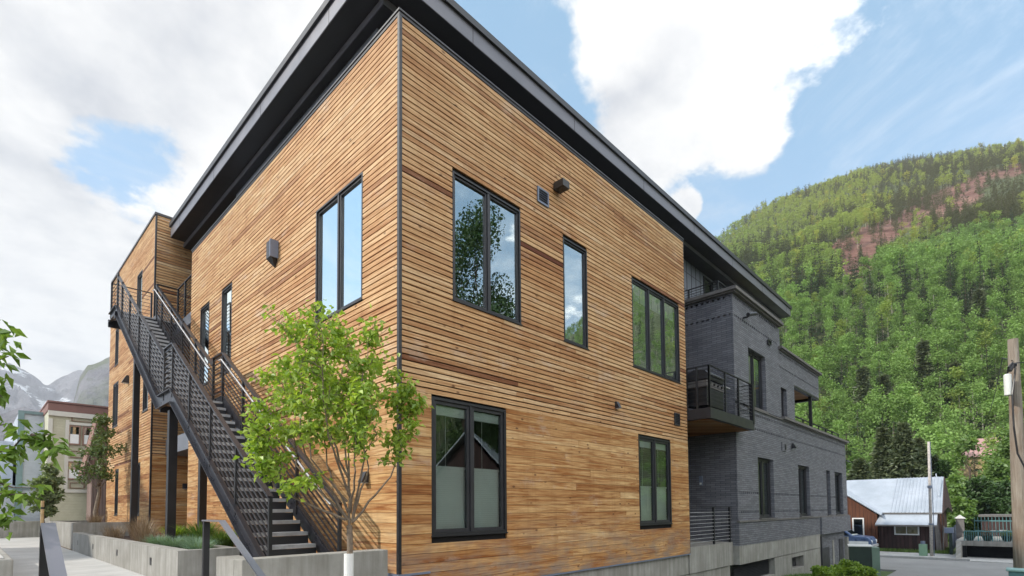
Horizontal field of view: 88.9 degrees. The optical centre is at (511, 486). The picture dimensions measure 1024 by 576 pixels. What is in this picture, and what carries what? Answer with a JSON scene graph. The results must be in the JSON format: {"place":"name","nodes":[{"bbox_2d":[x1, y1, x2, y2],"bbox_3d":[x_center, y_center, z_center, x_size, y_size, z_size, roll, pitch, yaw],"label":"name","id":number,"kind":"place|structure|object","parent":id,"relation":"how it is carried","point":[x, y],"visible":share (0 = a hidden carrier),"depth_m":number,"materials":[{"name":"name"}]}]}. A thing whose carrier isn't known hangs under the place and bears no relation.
{"place":"outdoors","nodes":[
{"label":"outdoors","id":0,"kind":"place"},
{"bbox_2d":[0,407,38,440],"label":"foothill","id":1,"kind":"structure","parent":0,"point":[9,417],"depth_m":636.33,"materials":[{"name":"grey stone"}]},
{"bbox_2d":[0,363,83,413],"bbox_3d":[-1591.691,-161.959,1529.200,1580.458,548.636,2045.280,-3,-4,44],"label":"mountain","id":2,"kind":"structure","parent":0,"point":[30,391],"depth_m":1662.26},
{"bbox_2d":[0,537,143,575],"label":"path","id":3,"kind":"structure","parent":0,"point":[23,553],"depth_m":11.07,"materials":[{"name":"concrete"}]},
{"bbox_2d":[0,521,39,537],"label":"cube bench","id":4,"kind":"object","parent":3,"relation":"on","point":[19,529],"visible":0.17,"depth_m":22.83,"materials":[{"name":"concrete"}]},
{"bbox_2d":[40,501,44,522],"bbox_3d":[-17.138,1.283,19.021,0.104,1.500,0.104,-1,-3,21],"label":"timber stake","id":5,"kind":"object","parent":3,"relation":"on","point":[42,513],"visible":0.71,"depth_m":19.00,"materials":[{"name":"brown wood"}]},
{"bbox_2d":[22,461,65,522],"bbox_3d":[-17.840,0.561,19.956,1.267,3.042,1.324,-3,-4,44],"label":"tree","id":6,"kind":"object","parent":3,"relation":"on","point":[48,476],"visible":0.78,"depth_m":19.83,"materials":[{"name":"green plant"}]},
{"bbox_2d":[49,520,128,549],"bbox_3d":[-15.390,1.742,18.857,6.800,0.940,1.500,-3,-4,44],"label":"concrete planter","id":7,"kind":"object","parent":3,"relation":"on","point":[66,530],"visible":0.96,"depth_m":16.63,"materials":[{"name":"grey concrete"}]},
{"bbox_2d":[86,513,107,522],"bbox_3d":[-13.692,1.059,17.102,0.779,0.399,0.805,0,-3,-10],"label":"dry shrub","id":8,"kind":"object","parent":7,"relation":"on","point":[92,520],"visible":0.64,"depth_m":17.00,"materials":[{"name":"brown plant"}]},
{"bbox_2d":[68,412,126,518],"bbox_3d":[-13.795,-0.587,17.457,1.491,3.861,1.474,0,-3,-9],"label":"crabapple tree","id":9,"kind":"object","parent":7,"relation":"in","point":[100,449],"visible":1,"depth_m":17.30,"materials":[{"name":"green plant"}]},
{"bbox_2d":[73,357,109,406],"bbox_3d":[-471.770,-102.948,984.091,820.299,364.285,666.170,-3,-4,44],"label":"cliff","id":10,"kind":"structure","parent":0,"point":[93,386],"depth_m":797.46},
{"bbox_2d":[141,534,171,544],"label":"fescue grass","id":11,"kind":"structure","parent":0,"point":[150,540],"depth_m":9.61,"materials":[{"name":"green plant"}]},
{"bbox_2d":[153,535,184,548],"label":"fescue grass","id":12,"kind":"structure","parent":0,"point":[169,542],"depth_m":9.02,"materials":[{"name":"green plant"}]},
{"bbox_2d":[172,536,224,548],"bbox_3d":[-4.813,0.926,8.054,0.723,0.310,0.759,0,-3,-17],"label":"fescue grass","id":13,"kind":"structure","parent":0,"point":[195,546],"depth_m":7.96,"materials":[{"name":"green plant"}]},
{"bbox_2d":[61,542,955,575],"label":"ground","id":14,"kind":"structure","parent":0,"point":[884,573],"depth_m":21.38,"materials":[{"name":"grey asphalt"}]},
{"bbox_2d":[0,547,12,575],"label":"concrete bench","id":15,"kind":"object","parent":14,"relation":"on","point":[6,564],"visible":1,"depth_m":6.21,"materials":[{"name":"grey concrete"}]},
{"bbox_2d":[0,410,43,520],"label":"grey house","id":16,"kind":"structure","parent":14,"relation":"on","point":[29,469],"depth_m":23.68,"materials":[{"name":"blue"}]},
{"bbox_2d":[0,320,75,540],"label":"broadleaf tree","id":17,"kind":"object","parent":14,"relation":"on","point":[36,441],"visible":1,"depth_m":3.34,"materials":[{"name":"green plant"}]},
{"bbox_2d":[38,523,66,575],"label":"step handrail","id":18,"kind":"object","parent":14,"relation":"on","point":[51,561],"visible":1,"depth_m":3.27,"materials":[{"name":"black metal"}]},
{"bbox_2d":[39,400,108,522],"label":"cream building","id":19,"kind":"structure","parent":14,"relation":"on","point":[71,422],"depth_m":23.16,"materials":[{"name":"beige paint"}]},
{"bbox_2d":[69,425,80,444],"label":"window","id":20,"kind":"structure","parent":19,"relation":"in","point":[74,431],"depth_m":23.27,"materials":[{"name":"white glass"}]},
{"bbox_2d":[68,461,84,479],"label":"window","id":21,"kind":"structure","parent":19,"relation":"in","point":[70,475],"depth_m":23.14,"materials":[{"name":"white glass"}]},
{"bbox_2d":[82,426,90,445],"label":"window","id":22,"kind":"structure","parent":19,"relation":"in","point":[85,432],"depth_m":23.53,"materials":[{"name":"white glass"}]},
{"bbox_2d":[78,421,107,521],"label":"old shed","id":23,"kind":"structure","parent":14,"relation":"on","point":[91,493],"depth_m":22.29,"materials":[{"name":"brown wood"}]},
{"bbox_2d":[72,531,239,575],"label":"concrete planter","id":24,"kind":"object","parent":14,"relation":"on","point":[141,558],"visible":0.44,"depth_m":8.61,"materials":[{"name":"grey concrete"}]},
{"bbox_2d":[100,523,126,538],"bbox_3d":[-9.747,1.106,12.753,0.794,0.452,0.910,-3,-4,44],"label":"dry shrub","id":25,"kind":"object","parent":24,"relation":"on","point":[115,533],"visible":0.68,"depth_m":12.68,"materials":[{"name":"brown plant"}]},
{"bbox_2d":[119,515,160,539],"bbox_3d":[-8.628,0.957,12.214,1.142,0.684,1.173,-3,-4,44],"label":"dry shrub","id":26,"kind":"object","parent":24,"relation":"on","point":[142,525],"visible":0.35,"depth_m":12.11,"materials":[{"name":"brown plant"}]},
{"bbox_2d":[121,516,158,538],"bbox_3d":[-9.784,1.049,13.630,1.162,0.645,1.123,-3,-4,44],"label":"dry shrub","id":27,"kind":"object","parent":24,"relation":"on","point":[135,525],"visible":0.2,"depth_m":13.55,"materials":[{"name":"brown plant"}]},
{"bbox_2d":[120,519,161,541],"bbox_3d":[-7.786,0.966,11.089,1.084,0.551,1.069,-3,-4,44],"label":"dry shrub","id":28,"kind":"object","parent":24,"relation":"on","point":[141,533],"visible":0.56,"depth_m":10.95,"materials":[{"name":"brown plant"}]},
{"bbox_2d":[152,523,195,538],"bbox_3d":[-7.214,1.014,11.220,0.832,0.458,0.959,0,-3,-19],"label":"perennial plant","id":29,"kind":"object","parent":24,"relation":"on","point":[180,531],"visible":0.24,"depth_m":11.08,"materials":[{"name":"green plant"}]},
{"bbox_2d":[166,519,220,538],"bbox_3d":[-6.059,0.903,10.141,1.113,0.564,1.060,-3,-4,44],"label":"perennial plant","id":30,"kind":"object","parent":24,"relation":"on","point":[192,531],"visible":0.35,"depth_m":9.97,"materials":[{"name":"green plant"}]},
{"bbox_2d":[210,528,237,546],"bbox_3d":[-5.192,0.938,9.411,0.927,0.414,0.840,-3,-4,44],"label":"perennial plant","id":31,"kind":"object","parent":24,"relation":"on","point":[222,535],"visible":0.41,"depth_m":9.27,"materials":[{"name":"green plant"}]},
{"bbox_2d":[108,273,341,556],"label":"exterior staircase","id":32,"kind":"structure","parent":14,"relation":"on","point":[162,367],"depth_m":9.79,"materials":[{"name":"black metal"}]},
{"bbox_2d":[202,520,265,575],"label":"step handrail","id":33,"kind":"object","parent":14,"relation":"on","point":[248,557],"visible":1,"depth_m":4.43,"materials":[{"name":"black metal"}]},
{"bbox_2d":[216,549,387,575],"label":"concrete retaining wall","id":34,"kind":"structure","parent":14,"relation":"on","point":[371,562],"depth_m":5.96,"materials":[{"name":"grey concrete"}]},
{"bbox_2d":[232,299,433,575],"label":"young maple","id":35,"kind":"object","parent":14,"relation":"on","point":[359,418],"visible":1,"depth_m":5.63,"materials":[{"name":"green plant"}]},
{"bbox_2d":[105,0,850,575],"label":"apartment building","id":36,"kind":"structure","parent":14,"relation":"on","point":[395,162],"depth_m":10.20,"materials":[{"name":"brown wood"}]},
{"bbox_2d":[112,381,118,428],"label":"window","id":37,"kind":"structure","parent":36,"relation":"in","point":[115,387],"depth_m":19.63,"materials":[{"name":"glass"}]},
{"bbox_2d":[113,469,118,515],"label":"window","id":38,"kind":"structure","parent":36,"relation":"in","point":[117,471],"depth_m":19.17,"materials":[{"name":"black glass"}]},
{"bbox_2d":[114,329,118,366],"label":"window","id":39,"kind":"structure","parent":36,"relation":"in","point":[117,331],"depth_m":19.87,"materials":[{"name":"black metal"}]},
{"bbox_2d":[137,463,140,514],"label":"window","id":40,"kind":"structure","parent":36,"relation":"in","point":[139,466],"depth_m":16.69,"materials":[{"name":"black metal"}]},
{"bbox_2d":[136,269,142,313],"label":"window","id":41,"kind":"structure","parent":36,"relation":"in","point":[139,278],"depth_m":17.44,"materials":[{"name":"black metal"}]},
{"bbox_2d":[142,381,148,412],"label":"window","id":42,"kind":"structure","parent":36,"relation":"in","point":[145,407],"depth_m":16.47,"materials":[{"name":"black metal"}]},
{"bbox_2d":[199,302,209,385],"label":"window","id":43,"kind":"structure","parent":36,"relation":"in","point":[204,312],"depth_m":13.52,"materials":[{"name":"glass"}]},
{"bbox_2d":[219,283,232,376],"bbox_3d":[-6.680,-3.655,12.255,0.720,2.070,0.106,-3,-4,44],"label":"window","id":44,"kind":"structure","parent":36,"relation":"in","point":[226,312],"depth_m":12.37,"materials":[{"name":"black metal"}]},
{"bbox_2d":[266,238,278,267],"bbox_3d":[-4.730,-4.576,10.267,0.270,0.500,0.170,-3,-4,44],"label":"wall lamp","id":45,"kind":"object","parent":36,"relation":"attached to","point":[272,251],"visible":1,"depth_m":10.21,"materials":[{"name":"grey metal"}]},
{"bbox_2d":[315,171,363,322],"bbox_3d":[-2.839,-3.831,8.592,1.580,2.030,0.116,-3,-4,44],"label":"window","id":46,"kind":"structure","parent":36,"relation":"in","point":[339,222],"depth_m":8.55,"materials":[{"name":"glass"}]},
{"bbox_2d":[430,396,507,536],"bbox_3d":[-0.668,-0.268,8.193,0.146,2.060,1.580,-3,-4,44],"label":"window","id":47,"kind":"structure","parent":36,"relation":"in","point":[457,503],"depth_m":8.15,"materials":[{"name":"grey glass"}]},
{"bbox_2d":[451,170,522,325],"bbox_3d":[-0.406,-3.853,8.637,0.116,2.060,1.570,-3,-4,44],"label":"window","id":48,"kind":"structure","parent":36,"relation":"in","point":[486,230],"depth_m":8.60,"materials":[{"name":"glass"}]},
{"bbox_2d":[537,185,548,207],"bbox_3d":[0.577,-5.362,9.669,0.020,0.290,0.320,-3,-4,44],"label":"wall vent","id":49,"kind":"object","parent":36,"relation":"attached to","point":[542,196],"depth_m":9.67,"materials":[{"name":"grey metal"}]},
{"bbox_2d":[553,178,569,193],"bbox_3d":[0.932,-5.695,9.910,0.250,0.148,0.200,-3,-4,44],"label":"wall lamp","id":50,"kind":"object","parent":36,"relation":"attached to","point":[561,185],"visible":1,"depth_m":9.85,"materials":[{"name":"black metal"}]},
{"bbox_2d":[562,237,588,350],"bbox_3d":[1.242,-3.790,10.352,0.106,2.060,0.810,-3,-4,44],"label":"window","id":51,"kind":"structure","parent":36,"relation":"in","point":[575,294],"depth_m":10.40,"materials":[{"name":"glass"}]},
{"bbox_2d":[638,435,672,525],"bbox_3d":[3.379,-0.111,12.422,0.146,2.060,1.570,-3,-4,44],"label":"window","id":52,"kind":"structure","parent":36,"relation":"in","point":[658,506],"depth_m":12.40,"materials":[{"name":"black metal"}]},
{"bbox_2d":[631,278,680,383],"bbox_3d":[3.519,-3.701,12.739,0.116,2.060,2.350,-3,-4,44],"label":"window","id":53,"kind":"structure","parent":36,"relation":"in","point":[655,319],"depth_m":12.74,"materials":[{"name":"glass"}]},
{"bbox_2d":[674,412,679,425],"bbox_3d":[4.203,-1.701,13.270,0.020,0.320,0.290,-3,-4,44],"label":"wall vent","id":54,"kind":"object","parent":36,"relation":"attached to","point":[676,419],"depth_m":13.26,"materials":[{"name":"grey metal"}]},
{"bbox_2d":[703,276,713,293],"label":"window","id":55,"kind":"structure","parent":36,"relation":"in","point":[705,281],"depth_m":18.77,"materials":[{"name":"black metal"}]},
{"bbox_2d":[688,370,729,410],"bbox_3d":[5.478,-2.592,14.382,0.658,0.980,1.650,-3,-4,44],"label":"barbecue grill","id":56,"kind":"object","parent":36,"relation":"on","point":[703,404],"visible":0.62,"depth_m":13.93,"materials":[{"name":"black metal"}]},
{"bbox_2d":[743,351,762,409],"bbox_3d":[8.048,-3.463,17.424,0.116,1.950,1.590,-3,-4,44],"label":"window","id":57,"kind":"structure","parent":36,"relation":"in","point":[750,354],"depth_m":17.88,"materials":[{"name":"grey metal"}]},
{"bbox_2d":[758,458,771,517],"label":"window","id":58,"kind":"structure","parent":36,"relation":"in","point":[760,461],"depth_m":17.79,"materials":[{"name":"grey metal"}]},
{"bbox_2d":[798,466,806,515],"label":"window","id":59,"kind":"structure","parent":36,"relation":"in","point":[800,468],"depth_m":21.20,"materials":[{"name":"grey metal"}]},
{"bbox_2d":[820,547,829,566],"bbox_3d":[13.817,3.339,23.040,0.019,1.250,1.700,-3,-4,44],"label":"door","id":60,"kind":"structure","parent":36,"relation":"in","point":[826,551],"depth_m":23.24,"materials":[{"name":"grey metal"}]},
{"bbox_2d":[835,473,840,513],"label":"window","id":61,"kind":"structure","parent":36,"relation":"in","point":[836,474],"depth_m":25.52,"materials":[{"name":"black glass"}]},
{"bbox_2d":[839,538,843,561],"bbox_3d":[15.993,3.299,25.321,0.019,1.500,0.800,-3,-4,44],"label":"door","id":62,"kind":"structure","parent":36,"relation":"in","point":[841,553],"depth_m":25.27,"materials":[{"name":"grey metal"}]},
{"bbox_2d":[810,565,838,575],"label":"green bush","id":63,"kind":"object","parent":14,"relation":"on","point":[817,570],"visible":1,"depth_m":16.69,"materials":[{"name":"green plant"}]},
{"bbox_2d":[830,558,864,575],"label":"green bush","id":64,"kind":"object","parent":14,"relation":"on","point":[843,567],"visible":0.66,"depth_m":17.00,"materials":[{"name":"green plant"}]},
{"bbox_2d":[846,457,874,479],"bbox_3d":[26.543,1.129,40.049,4.750,6.719,4.506,-1,-3,21],"label":"spruce tree","id":65,"kind":"object","parent":14,"relation":"on","point":[860,468],"visible":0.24,"depth_m":39.64,"materials":[{"name":"green plant"}]},
{"bbox_2d":[846,565,878,575],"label":"green bush","id":66,"kind":"object","parent":14,"relation":"on","point":[863,571],"visible":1,"depth_m":16.48,"materials":[{"name":"green plant"}]},
{"bbox_2d":[847,544,880,575],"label":"utility cabinet","id":67,"kind":"object","parent":14,"relation":"on","point":[866,555],"visible":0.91,"depth_m":17.77,"materials":[{"name":"green metal"}]},
{"bbox_2d":[867,425,895,478],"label":"spruce tree","id":68,"kind":"object","parent":14,"relation":"on","point":[880,453],"visible":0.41,"depth_m":44.60,"materials":[{"name":"green plant"}]},
{"bbox_2d":[847,474,952,550],"bbox_3d":[23.056,1.705,34.535,8.932,4.597,7.290,-3,-4,44],"label":"cabin","id":69,"kind":"object","parent":14,"relation":"on","point":[890,513],"visible":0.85,"depth_m":31.27,"materials":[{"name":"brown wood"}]},
{"bbox_2d":[852,518,864,534],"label":"window","id":70,"kind":"structure","parent":69,"relation":"in","point":[857,523],"depth_m":31.74,"materials":[{"name":"black glass"}]},
{"bbox_2d":[894,526,919,534],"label":"window","id":71,"kind":"structure","parent":69,"relation":"in","point":[898,530],"depth_m":30.33,"materials":[{"name":"white glass"}]},
{"bbox_2d":[883,421,934,478],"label":"spruce tree","id":72,"kind":"object","parent":14,"relation":"on","point":[905,461],"visible":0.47,"depth_m":42.47,"materials":[{"name":"green plant"}]},
{"bbox_2d":[879,547,949,553],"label":"grass verge","id":73,"kind":"object","parent":14,"relation":"on","point":[945,551],"depth_m":29.77,"materials":[{"name":"green plant"}]},
{"bbox_2d":[935,514,944,550],"bbox_3d":[24.063,2.675,29.351,0.672,2.182,0.244,0,-3,-10],"label":"trunk","id":74,"kind":"object","parent":73,"relation":"on","point":[940,539],"visible":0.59,"depth_m":29.29,"materials":[{"name":"wood"}]},
{"bbox_2d":[913,436,927,471],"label":"spruce tree","id":75,"kind":"object","parent":14,"relation":"on","point":[920,441],"visible":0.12,"depth_m":46.60,"materials":[{"name":"green plant"}]},
{"bbox_2d":[880,555,969,560],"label":"kerb","id":76,"kind":"structure","parent":14,"relation":"on","point":[929,558],"depth_m":25.77,"materials":[{"name":"concrete"}]},
{"bbox_2d":[923,454,939,476],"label":"spruce tree","id":77,"kind":"object","parent":14,"relation":"on","point":[934,458],"visible":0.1,"depth_m":43.76,"materials":[{"name":"green plant"}]},
{"bbox_2d":[932,458,952,479],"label":"roadside tree","id":78,"kind":"object","parent":14,"relation":"on","point":[942,468],"visible":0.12,"depth_m":42.68,"materials":[{"name":"green plant"}]},
{"bbox_2d":[952,525,956,548],"bbox_3d":[26.078,2.869,30.624,4.394,1.730,0.035,2,-4,-44],"label":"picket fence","id":79,"kind":"object","parent":14,"relation":"on","point":[954,538],"visible":0.24,"depth_m":30.09,"materials":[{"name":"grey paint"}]},
{"bbox_2d":[946,495,977,541],"bbox_3d":[30.818,2.397,35.910,2.183,3.603,2.248,-1,-3,8],"label":"roadside tree","id":80,"kind":"object","parent":14,"relation":"on","point":[960,506],"visible":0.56,"depth_m":35.63,"materials":[{"name":"green plant"}]},
{"bbox_2d":[946,473,979,532],"bbox_3d":[31.272,1.550,36.917,2.518,5.114,2.650,0,-3,0],"label":"roadside tree","id":81,"kind":"object","parent":14,"relation":"on","point":[954,482],"visible":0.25,"depth_m":36.41,"materials":[{"name":"green plant"}]},
{"bbox_2d":[946,434,1002,485],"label":"roadside tree","id":82,"kind":"object","parent":14,"relation":"on","point":[963,445],"visible":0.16,"depth_m":40.95,"materials":[{"name":"green plant"}]},
{"bbox_2d":[964,475,1005,535],"bbox_3d":[34.947,1.786,38.622,3.396,5.301,3.444,-3,-4,44],"label":"roadside tree","id":83,"kind":"object","parent":14,"relation":"on","point":[978,486],"visible":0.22,"depth_m":38.52,"materials":[{"name":"green plant"}]},
{"bbox_2d":[973,479,1011,523],"bbox_3d":[35.623,1.951,37.909,3.519,4.916,3.075,0,-3,-16],"label":"roadside tree","id":84,"kind":"object","parent":14,"relation":"on","point":[996,506],"visible":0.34,"depth_m":37.51,"materials":[{"name":"green plant"}]},
{"bbox_2d":[974,517,1011,534],"bbox_3d":[30.628,2.480,32.172,3.173,1.130,0.035,-3,-4,44],"label":"terrace fence","id":85,"kind":"object","parent":14,"relation":"on","point":[995,520],"visible":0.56,"depth_m":32.67,"materials":[{"name":"teal metal"}]},
{"bbox_2d":[976,456,1010,485],"bbox_3d":[37.240,0.968,39.596,3.812,6.550,4.164,-3,-4,44],"label":"roadside tree","id":86,"kind":"object","parent":14,"relation":"on","point":[999,465],"visible":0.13,"depth_m":39.75,"materials":[{"name":"green plant"}]},
{"bbox_2d":[978,514,1011,535],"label":"building","id":87,"kind":"structure","parent":14,"relation":"on","point":[998,517],"depth_m":34.31,"materials":[{"name":"brown wood"}]},
{"bbox_2d":[990,427,1009,473],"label":"roadside tree","id":88,"kind":"object","parent":14,"relation":"on","point":[1004,447],"visible":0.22,"depth_m":45.82,"materials":[{"name":"green plant"}]},
{"bbox_2d":[989,338,1023,567],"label":"utility pole","id":89,"kind":"object","parent":14,"relation":"on","point":[1012,383],"visible":1,"depth_m":14.09,"materials":[{"name":"brown wood"}]},
{"bbox_2d":[1006,567,1023,575],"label":"teal bin","id":90,"kind":"object","parent":14,"relation":"on","point":[1015,571],"visible":1,"depth_m":12.55,"materials":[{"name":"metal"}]},
{"bbox_2d":[0,0,1023,384],"label":"sky","id":91,"kind":"structure","parent":0,"point":[112,112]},
{"bbox_2d":[722,154,1023,464],"bbox_3d":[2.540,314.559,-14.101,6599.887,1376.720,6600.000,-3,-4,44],"label":"hillside","id":92,"kind":"structure","parent":0,"point":[867,245],"depth_m":231.56,"materials":[{"name":"green plant"}]},
{"bbox_2d":[850,366,876,435],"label":"hillside conifer","id":93,"kind":"object","parent":92,"relation":"on","point":[862,377],"visible":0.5,"depth_m":84.37,"materials":[{"name":"green plant"}]},
{"bbox_2d":[715,137,1023,480],"bbox_3d":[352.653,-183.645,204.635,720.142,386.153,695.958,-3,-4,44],"label":"hillside forest","id":94,"kind":"object","parent":92,"relation":"on","point":[949,261],"visible":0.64,"depth_m":128.07,"materials":[{"name":"green plant"}]},
{"bbox_2d":[873,374,900,428],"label":"hillside conifer","id":95,"kind":"object","parent":92,"relation":"on","point":[883,379],"visible":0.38,"depth_m":84.20,"materials":[{"name":"green plant"}]},
{"bbox_2d":[913,337,938,408],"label":"hillside conifer","id":96,"kind":"object","parent":92,"relation":"on","point":[925,368],"visible":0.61,"depth_m":86.39,"materials":[{"name":"green plant"}]},
{"bbox_2d":[941,362,971,405],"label":"hillside conifer","id":97,"kind":"object","parent":92,"relation":"on","point":[956,364],"visible":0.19,"depth_m":84.51,"materials":[{"name":"green plant"}]},
{"bbox_2d":[941,437,1001,479],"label":"tree","id":98,"kind":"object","parent":92,"relation":"on","point":[966,472],"depth_m":61.97,"materials":[{"name":"pink plant"}]},
{"bbox_2d":[968,287,992,348],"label":"hillside conifer","id":99,"kind":"object","parent":92,"relation":"on","point":[979,298],"visible":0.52,"depth_m":99.34,"materials":[{"name":"green plant"}]},
{"bbox_2d":[880,557,1012,575],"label":"street","id":100,"kind":"structure","parent":0,"point":[909,567],"depth_m":22.16,"materials":[{"name":"grey asphalt"}]},
{"bbox_2d":[880,551,1012,562],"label":"pavement","id":101,"kind":"structure","parent":0,"point":[993,560],"depth_m":26.50,"materials":[{"name":"concrete"}]},
{"bbox_2d":[844,529,878,546],"bbox_3d":[18.775,3.125,30.745,4.440,1.449,1.655,-3,-4,44],"label":"parked car","id":102,"kind":"object","parent":101,"relation":"on","point":[854,537],"visible":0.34,"depth_m":29.26,"materials":[{"name":"blue paint"}]},
{"bbox_2d":[919,541,927,555],"bbox_3d":[21.735,3.293,27.572,0.340,0.780,0.300,-3,-4,44],"label":"utility pedestal","id":103,"kind":"object","parent":101,"relation":"on","point":[923,549],"visible":0.98,"depth_m":27.47,"materials":[{"name":"green metal"}]},
{"bbox_2d":[927,442,934,555],"bbox_3d":[21.918,0.668,27.323,0.229,6.007,0.424,-2,-3,24],"label":"slim pole","id":104,"kind":"object","parent":101,"relation":"on","point":[931,524],"visible":0.98,"depth_m":27.27,"materials":[{"name":"grey metal"}]},
{"bbox_2d":[944,528,953,554],"bbox_3d":[23.656,2.970,28.196,0.400,1.450,0.300,-3,-4,44],"label":"mail post","id":105,"kind":"object","parent":101,"relation":"on","point":[950,531],"visible":1,"depth_m":28.11,"materials":[{"name":"grey metal"}]},
{"bbox_2d":[956,531,1012,558],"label":"terrace garage","id":106,"kind":"structure","parent":101,"relation":"on","point":[994,547],"depth_m":26.22,"materials":[{"name":"concrete"}]},
{"bbox_2d":[954,515,965,538],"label":"gate pillar","id":107,"kind":"structure","parent":106,"relation":"on","point":[960,527],"depth_m":29.82,"materials":[{"name":"stone"}]},
{"bbox_2d":[963,529,975,540],"bbox_3d":[23.358,2.489,26.618,0.531,0.572,0.531,0,-3,0],"label":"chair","id":108,"kind":"object","parent":106,"relation":"on","point":[968,538],"visible":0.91,"depth_m":26.52,"materials":[{"name":"teal metal"}]},
{"bbox_2d":[981,530,993,540],"bbox_3d":[23.839,2.458,26.167,0.545,0.585,0.526,0,-3,-16],"label":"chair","id":109,"kind":"object","parent":106,"relation":"on","point":[984,534],"visible":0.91,"depth_m":26.07,"materials":[{"name":"teal metal"}]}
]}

